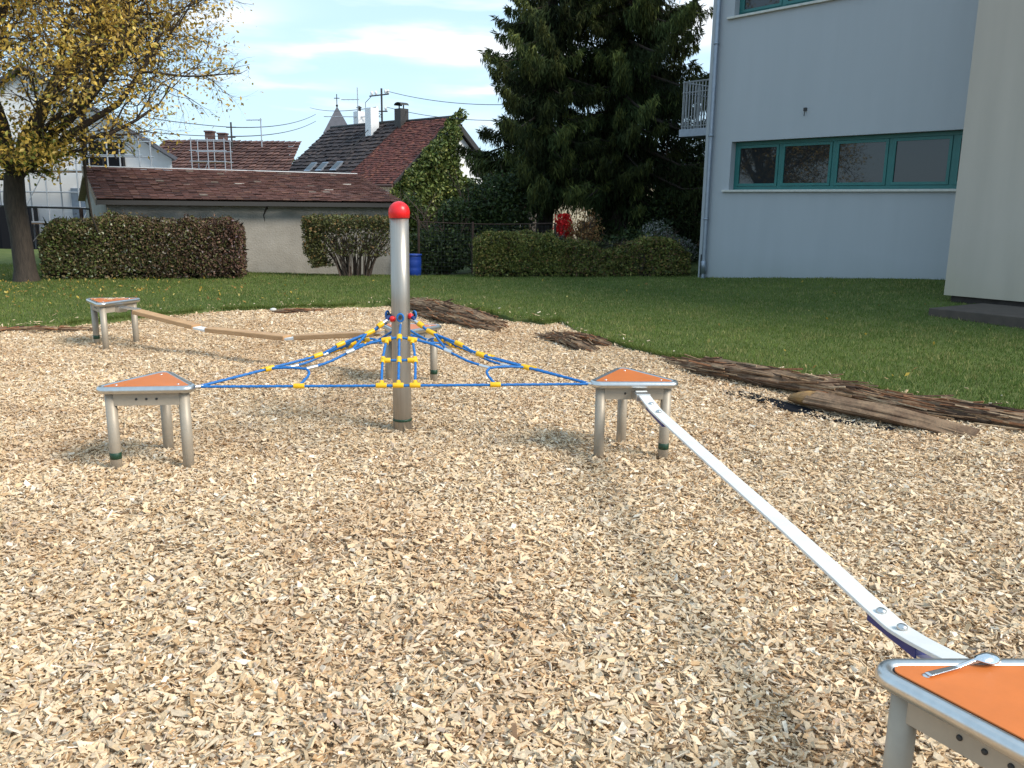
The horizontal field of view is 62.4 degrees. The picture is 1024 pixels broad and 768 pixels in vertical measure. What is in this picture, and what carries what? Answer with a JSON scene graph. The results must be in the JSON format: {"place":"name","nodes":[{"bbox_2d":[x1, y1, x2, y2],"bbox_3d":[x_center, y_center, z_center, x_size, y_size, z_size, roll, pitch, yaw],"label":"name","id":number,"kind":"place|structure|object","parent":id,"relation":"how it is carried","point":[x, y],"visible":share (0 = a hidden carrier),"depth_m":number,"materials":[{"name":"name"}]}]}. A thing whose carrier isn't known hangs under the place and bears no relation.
{"place":"outdoors","nodes":[
{"label":"outdoors","id":0,"kind":"place"},
{"bbox_2d":[34,214,536,248],"bbox_3d":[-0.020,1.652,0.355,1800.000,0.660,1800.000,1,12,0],"label":"ground","id":1,"kind":"structure","parent":0,"point":[533,229],"depth_m":63.34,"materials":[{"name":"soil"}]},
{"bbox_2d":[0,207,33,248],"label":"dark screen","id":2,"kind":"object","parent":1,"relation":"on","point":[5,243],"visible":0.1,"depth_m":27.78,"materials":[{"name":"black fabric"}]},
{"bbox_2d":[0,205,90,217],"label":"rail fence","id":3,"kind":"object","parent":1,"relation":"on","point":[81,209],"visible":0.34,"depth_m":17.53,"materials":[{"name":"grey"}]},
{"bbox_2d":[0,137,153,248],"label":"scaffolding","id":4,"kind":"object","parent":1,"relation":"on","point":[139,156],"visible":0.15,"depth_m":28.09,"materials":[{"name":"grey metal"}]},
{"bbox_2d":[0,63,177,247],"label":"white house","id":5,"kind":"structure","parent":1,"relation":"on","point":[162,158],"depth_m":29.08,"materials":[{"name":"paint"}]},
{"bbox_2d":[30,208,39,247],"bbox_3d":[-17.836,-5.416,29.525,2.600,1.550,0.077,1,12,0],"label":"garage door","id":6,"kind":"structure","parent":5,"relation":"in","point":[35,211],"depth_m":29.45,"materials":[{"name":"grey"}]},
{"bbox_2d":[70,188,86,217],"bbox_3d":[-14.879,-5.994,29.403,0.800,1.600,0.057,1,12,0],"label":"door","id":7,"kind":"structure","parent":5,"relation":"in","point":[74,196],"depth_m":29.32,"materials":[{"name":"metal"}]},
{"bbox_2d":[81,137,125,168],"bbox_3d":[-14.031,-7.923,28.981,1.450,1.070,0.067,1,12,0],"label":"window","id":8,"kind":"structure","parent":5,"relation":"in","point":[112,162],"depth_m":29.00,"materials":[{"name":"grey"}]},
{"bbox_2d":[101,109,230,127],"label":"overhead wire","id":9,"kind":"object","parent":5,"relation":"attached to","point":[176,121],"visible":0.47,"depth_m":41.01,"materials":[{"name":"grey metal"}]},
{"bbox_2d":[0,0,262,281],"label":"deciduous tree","id":10,"kind":"object","parent":1,"relation":"on","point":[122,30],"visible":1,"depth_m":15.02,"materials":[{"name":"yellow plant"}]},
{"bbox_2d":[188,137,232,171],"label":"scaffolding","id":11,"kind":"object","parent":1,"relation":"on","point":[207,151],"visible":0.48,"depth_m":40.71,"materials":[{"name":"grey metal"}]},
{"bbox_2d":[160,130,301,171],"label":"tiled house","id":12,"kind":"structure","parent":1,"relation":"on","point":[273,155],"depth_m":45.14,"materials":[{"name":"tile"}]},
{"bbox_2d":[226,122,235,146],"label":"wire pole","id":13,"kind":"object","parent":12,"relation":"attached to","point":[231,137],"visible":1,"depth_m":43.45,"materials":[{"name":"grey metal"}]},
{"bbox_2d":[133,130,230,136],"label":"overhead wire","id":14,"kind":"object","parent":13,"relation":"attached to","point":[191,135],"visible":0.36,"depth_m":41.65,"materials":[{"name":"grey metal"}]},
{"bbox_2d":[232,121,315,136],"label":"overhead wire","id":15,"kind":"object","parent":13,"relation":"attached to","point":[269,134],"visible":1,"depth_m":56.49,"materials":[{"name":"grey metal"}]},
{"bbox_2d":[236,114,315,127],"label":"overhead wire","id":16,"kind":"object","parent":13,"relation":"attached to","point":[272,126],"visible":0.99,"depth_m":57.00,"materials":[{"name":"grey metal"}]},
{"bbox_2d":[246,118,262,146],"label":"television antenna","id":17,"kind":"object","parent":12,"relation":"on","point":[260,119],"visible":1,"depth_m":44.37,"materials":[{"name":"grey metal"}]},
{"bbox_2d":[78,165,402,274],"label":"shed building","id":18,"kind":"structure","parent":1,"relation":"on","point":[269,209],"depth_m":19.32,"materials":[{"name":"tile"}]},
{"bbox_2d":[323,94,346,133],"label":"church tower","id":19,"kind":"structure","parent":1,"relation":"on","point":[335,121],"depth_m":106.55,"materials":[{"name":"stone"}]},
{"bbox_2d":[289,102,529,224],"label":"gabled house","id":20,"kind":"structure","parent":1,"relation":"on","point":[380,155],"depth_m":50.36,"materials":[{"name":"tile"}]},
{"bbox_2d":[324,87,380,116],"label":"television antenna","id":21,"kind":"object","parent":20,"relation":"attached to","point":[357,99],"visible":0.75,"depth_m":54.21,"materials":[{"name":"grey metal"}]},
{"bbox_2d":[345,88,388,156],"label":"electric mast","id":22,"kind":"object","parent":20,"relation":"on","point":[381,95],"visible":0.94,"depth_m":52.01,"materials":[{"name":"grey metal"}]},
{"bbox_2d":[387,107,500,120],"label":"overhead wire","id":23,"kind":"object","parent":22,"relation":"attached to","point":[444,117],"visible":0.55,"depth_m":47.72,"materials":[{"name":"grey metal"}]},
{"bbox_2d":[387,91,503,104],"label":"overhead wire","id":24,"kind":"object","parent":22,"relation":"attached to","point":[449,102],"visible":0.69,"depth_m":47.03,"materials":[{"name":"grey metal"}]},
{"bbox_2d":[389,107,476,229],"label":"ivy","id":25,"kind":"object","parent":20,"relation":"attached to","point":[435,177],"visible":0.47,"depth_m":46.93,"materials":[{"name":"green plant"}]},
{"bbox_2d":[404,192,477,275],"bbox_3d":[-1.805,-3.647,20.977,1.958,2.185,1.949,1,12,0],"label":"evergreen shrub","id":26,"kind":"object","parent":1,"relation":"on","point":[449,211],"visible":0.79,"depth_m":20.61,"materials":[{"name":"green plant"}]},
{"bbox_2d":[417,220,555,274],"bbox_3d":[0.736,-2.998,19.606,5.856,1.530,0.056,1,12,0],"label":"wire fence","id":27,"kind":"object","parent":1,"relation":"on","point":[472,233],"visible":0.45,"depth_m":19.50,"materials":[{"name":"grey metal"}]},
{"bbox_2d":[447,166,543,260],"bbox_3d":[-0.398,-4.131,21.566,2.447,2.918,1.857,5,13,19],"label":"evergreen shrub","id":28,"kind":"object","parent":1,"relation":"on","point":[492,202],"visible":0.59,"depth_m":21.08,"materials":[{"name":"green plant"}]},
{"bbox_2d":[454,0,642,233],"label":"spruce tree","id":29,"kind":"object","parent":1,"relation":"on","point":[542,85],"visible":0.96,"depth_m":21.07,"materials":[{"name":"green plant"}]},
{"bbox_2d":[482,0,712,256],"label":"spruce tree","id":30,"kind":"object","parent":1,"relation":"on","point":[648,104],"visible":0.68,"depth_m":21.35,"materials":[{"name":"green plant"}]},
{"bbox_2d":[553,188,651,237],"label":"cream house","id":31,"kind":"structure","parent":1,"relation":"on","point":[577,218],"depth_m":31.38,"materials":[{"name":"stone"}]},
{"bbox_2d":[592,225,680,242],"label":"evergreen shrub","id":32,"kind":"object","parent":1,"relation":"on","point":[625,235],"visible":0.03,"depth_m":21.29,"materials":[{"name":"green plant"}]},
{"bbox_2d":[640,115,704,261],"bbox_3d":[4.523,-4.917,22.101,2.447,4.342,1.800,1,12,0],"label":"evergreen shrub","id":33,"kind":"object","parent":1,"relation":"on","point":[686,214],"visible":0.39,"depth_m":21.82,"materials":[{"name":"green plant"}]},
{"bbox_2d":[679,0,1023,306],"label":"school building","id":34,"kind":"structure","parent":1,"relation":"on","point":[864,138],"depth_m":15.16,"materials":[{"name":"paint"}]},
{"bbox_2d":[727,0,832,19],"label":"window","id":35,"kind":"structure","parent":34,"relation":"in","point":[747,7],"depth_m":16.42,"materials":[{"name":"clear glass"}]},
{"bbox_2d":[721,130,962,191],"bbox_3d":[6.354,-3.998,15.333,0.280,0.995,5.910,-9,16,-39],"label":"window","id":36,"kind":"structure","parent":34,"relation":"in","point":[924,161],"depth_m":15.53,"materials":[{"name":"teal glass"}]},
{"bbox_2d":[0,0,713,159],"label":"sky","id":37,"kind":"structure","parent":0,"point":[304,53],"materials":[{"name":"blue"}]},
{"bbox_2d":[0,306,1023,767],"bbox_3d":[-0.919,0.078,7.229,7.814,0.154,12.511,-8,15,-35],"label":"wood chips","id":38,"kind":"object","parent":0,"point":[712,700],"visible":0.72,"depth_m":3.85,"materials":[{"name":"beige wood"}]},
{"bbox_2d":[0,325,92,330],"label":"old log","id":39,"kind":"object","parent":38,"relation":"on","point":[44,327],"visible":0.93,"depth_m":10.28,"materials":[{"name":"brown wood"}]},
{"bbox_2d":[86,298,139,349],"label":"play platform","id":40,"kind":"structure","parent":38,"relation":"on","point":[102,306],"depth_m":9.26,"materials":[{"name":"metal"}]},
{"bbox_2d":[115,306,384,340],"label":"plank bridge","id":41,"kind":"structure","parent":40,"relation":"attached to","point":[199,327],"depth_m":8.51,"materials":[{"name":"brown wood"}]},
{"bbox_2d":[96,371,195,469],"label":"play platform","id":42,"kind":"structure","parent":38,"relation":"on","point":[165,390],"depth_m":5.08,"materials":[{"name":"metal"}]},
{"bbox_2d":[268,307,331,312],"bbox_3d":[-3.049,-1.066,12.283,0.995,0.105,0.229,-1,12,-6],"label":"old log","id":43,"kind":"object","parent":38,"relation":"on","point":[291,310],"visible":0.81,"depth_m":12.22,"materials":[{"name":"brown wood"}]},
{"bbox_2d":[388,201,411,432],"bbox_3d":[-0.781,-0.366,5.943,0.146,1.798,0.146,1,12,0],"label":"steel pole","id":44,"kind":"object","parent":38,"relation":"on","point":[399,213],"visible":0.91,"depth_m":5.85,"materials":[{"name":"silver metal"}]},
{"bbox_2d":[196,310,590,388],"bbox_3d":[-0.699,-0.373,6.176,2.464,0.380,2.284,1,12,0],"label":"climbing net","id":45,"kind":"object","parent":44,"relation":"attached to","point":[351,345],"visible":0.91,"depth_m":5.49,"materials":[{"name":"blue fabric"}]},
{"bbox_2d":[382,323,441,381],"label":"play platform","id":46,"kind":"structure","parent":38,"relation":"on","point":[414,327],"depth_m":7.70,"materials":[{"name":"metal"}]},
{"bbox_2d":[388,296,509,329],"bbox_3d":[-0.973,-1.093,12.000,0.520,0.283,3.225,-7,14,-32],"label":"old log","id":47,"kind":"object","parent":38,"relation":"on","point":[428,304],"visible":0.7,"depth_m":11.59,"materials":[{"name":"brown wood"}]},
{"bbox_2d":[417,310,503,331],"bbox_3d":[-0.822,-0.907,11.409,0.340,0.176,2.112,-8,15,-36],"label":"old log","id":48,"kind":"object","parent":38,"relation":"on","point":[461,320],"visible":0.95,"depth_m":11.13,"materials":[{"name":"brown wood"}]},
{"bbox_2d":[534,330,601,353],"bbox_3d":[0.635,-0.518,9.819,0.277,0.147,1.496,-5,13,-26],"label":"old log","id":49,"kind":"object","parent":38,"relation":"on","point":[573,341],"visible":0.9,"depth_m":9.66,"materials":[{"name":"brown wood"}]},
{"bbox_2d":[558,330,611,345],"bbox_3d":[0.837,-0.571,10.080,0.207,0.092,1.034,-7,14,-32],"label":"old log","id":50,"kind":"object","parent":38,"relation":"on","point":[595,339],"visible":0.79,"depth_m":9.88,"materials":[{"name":"brown wood"}]},
{"bbox_2d":[590,367,677,459],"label":"play platform","id":51,"kind":"structure","parent":38,"relation":"on","point":[620,384],"depth_m":5.38,"materials":[{"name":"metal"}]},
{"bbox_2d":[632,391,966,657],"bbox_3d":[1.009,0.446,3.769,0.105,0.135,3.252,-1,12,-7],"label":"balance belt","id":52,"kind":"object","parent":51,"relation":"attached to","point":[892,626],"visible":0.93,"depth_m":2.99,"materials":[{"name":"rubber"}]},
{"bbox_2d":[661,354,881,398],"bbox_3d":[2.247,-0.099,7.825,0.474,0.244,2.460,-9,15,-37],"label":"old log","id":53,"kind":"object","parent":38,"relation":"on","point":[765,376],"visible":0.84,"depth_m":7.59,"materials":[{"name":"brown wood"}]},
{"bbox_2d":[726,390,894,430],"bbox_3d":[2.339,0.206,6.825,0.210,0.025,1.511,-8,15,-34],"label":"weed fabric","id":54,"kind":"object","parent":38,"relation":"on","point":[789,407],"visible":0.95,"depth_m":6.85,"materials":[{"name":"black fabric"}]},
{"bbox_2d":[804,373,887,393],"bbox_3d":[2.518,-0.042,7.738,0.315,0.157,2.453,-9,16,-39],"label":"old log","id":55,"kind":"object","parent":38,"relation":"on","point":[878,390],"visible":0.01,"depth_m":7.13,"materials":[{"name":"brown wood"}]},
{"bbox_2d":[787,391,979,438],"bbox_3d":[2.798,0.243,6.536,1.478,0.210,0.318,12,17,43],"label":"old log","id":56,"kind":"object","parent":38,"relation":"on","point":[889,414],"visible":0.92,"depth_m":6.40,"materials":[{"name":"brown wood"}]},
{"bbox_2d":[844,389,1023,431],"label":"old log","id":57,"kind":"object","parent":38,"relation":"on","point":[949,407],"visible":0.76,"depth_m":6.46,"materials":[{"name":"brown wood"}]},
{"bbox_2d":[875,658,1023,767],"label":"play platform","id":58,"kind":"structure","parent":38,"relation":"on","point":[974,712],"depth_m":1.97,"materials":[{"name":"metal"}]},
{"bbox_2d":[925,652,1001,676],"bbox_3d":[1.099,0.676,2.052,0.228,0.023,0.046,-4,13,-19],"label":"spoon","id":59,"kind":"object","parent":58,"relation":"on","point":[988,657],"visible":1,"depth_m":2.06,"materials":[{"name":"silver metal"}]},
{"bbox_2d":[0,249,1023,409],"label":"lawn","id":60,"kind":"structure","parent":0,"point":[5,256],"depth_m":12.57,"materials":[{"name":"green plant"}]},
{"bbox_2d":[34,208,249,278],"bbox_3d":[-7.322,-2.728,16.881,4.007,1.546,1.070,-2,12,-11],"label":"hedge","id":61,"kind":"object","parent":60,"relation":"on","point":[130,245],"visible":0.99,"depth_m":16.52,"materials":[{"name":"green plant"}]},
{"bbox_2d":[300,213,389,276],"bbox_3d":[-3.353,-2.928,17.948,2.106,1.375,0.968,1,12,0],"label":"clipped shrub","id":62,"kind":"object","parent":60,"relation":"on","point":[318,228],"visible":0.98,"depth_m":17.64,"materials":[{"name":"green plant"}]},
{"bbox_2d":[391,189,428,252],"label":"climbing plant","id":63,"kind":"object","parent":60,"relation":"on","point":[411,206],"visible":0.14,"depth_m":21.86,"materials":[{"name":"green plant"}]},
{"bbox_2d":[409,254,421,275],"bbox_3d":[-2.188,-2.636,18.720,0.384,0.500,0.384,1,12,0],"label":"blue barrel","id":64,"kind":"object","parent":60,"relation":"on","point":[414,264],"visible":0.59,"depth_m":18.57,"materials":[{"name":"blue plastic"}]},
{"bbox_2d":[0,274,989,375],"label":"fallen leaves","id":65,"kind":"object","parent":60,"relation":"on","point":[218,298],"visible":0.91,"depth_m":14.36,"materials":[{"name":"yellow plant"}]},
{"bbox_2d":[2,296,1013,403],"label":"stray wood chips","id":66,"kind":"object","parent":60,"relation":"on","point":[906,391],"visible":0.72,"depth_m":10.72,"materials":[{"name":"beige wood"}]},
{"bbox_2d":[469,226,565,276],"bbox_3d":[0.153,-2.836,18.485,2.191,1.251,1.113,1,12,0],"label":"hedge","id":67,"kind":"object","parent":60,"relation":"on","point":[520,253],"visible":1,"depth_m":18.12,"materials":[{"name":"green plant"}]},
{"bbox_2d":[552,213,573,238],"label":"red shrub","id":68,"kind":"object","parent":60,"relation":"on","point":[562,223],"visible":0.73,"depth_m":20.13,"materials":[{"name":"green plant"}]},
{"bbox_2d":[563,208,604,242],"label":"orange brown shrub","id":69,"kind":"object","parent":60,"relation":"on","point":[588,234],"visible":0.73,"depth_m":19.89,"materials":[{"name":"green plant"}]},
{"bbox_2d":[558,233,691,276],"bbox_3d":[2.294,-2.793,18.754,3.463,1.130,0.997,-1,12,-8],"label":"hedge","id":70,"kind":"object","parent":60,"relation":"on","point":[657,255],"visible":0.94,"depth_m":18.49,"materials":[{"name":"green plant"}]},
{"bbox_2d":[640,218,698,261],"bbox_3d":[3.529,-3.105,19.189,1.527,1.329,0.938,1,12,0],"label":"silvery shrub","id":71,"kind":"object","parent":60,"relation":"on","point":[681,241],"visible":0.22,"depth_m":19.03,"materials":[{"name":"green plant"}]},
{"bbox_2d":[928,303,1023,328],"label":"paving slab","id":72,"kind":"structure","parent":60,"relation":"on","point":[1006,315],"depth_m":11.60,"materials":[{"name":"concrete"}]}
]}

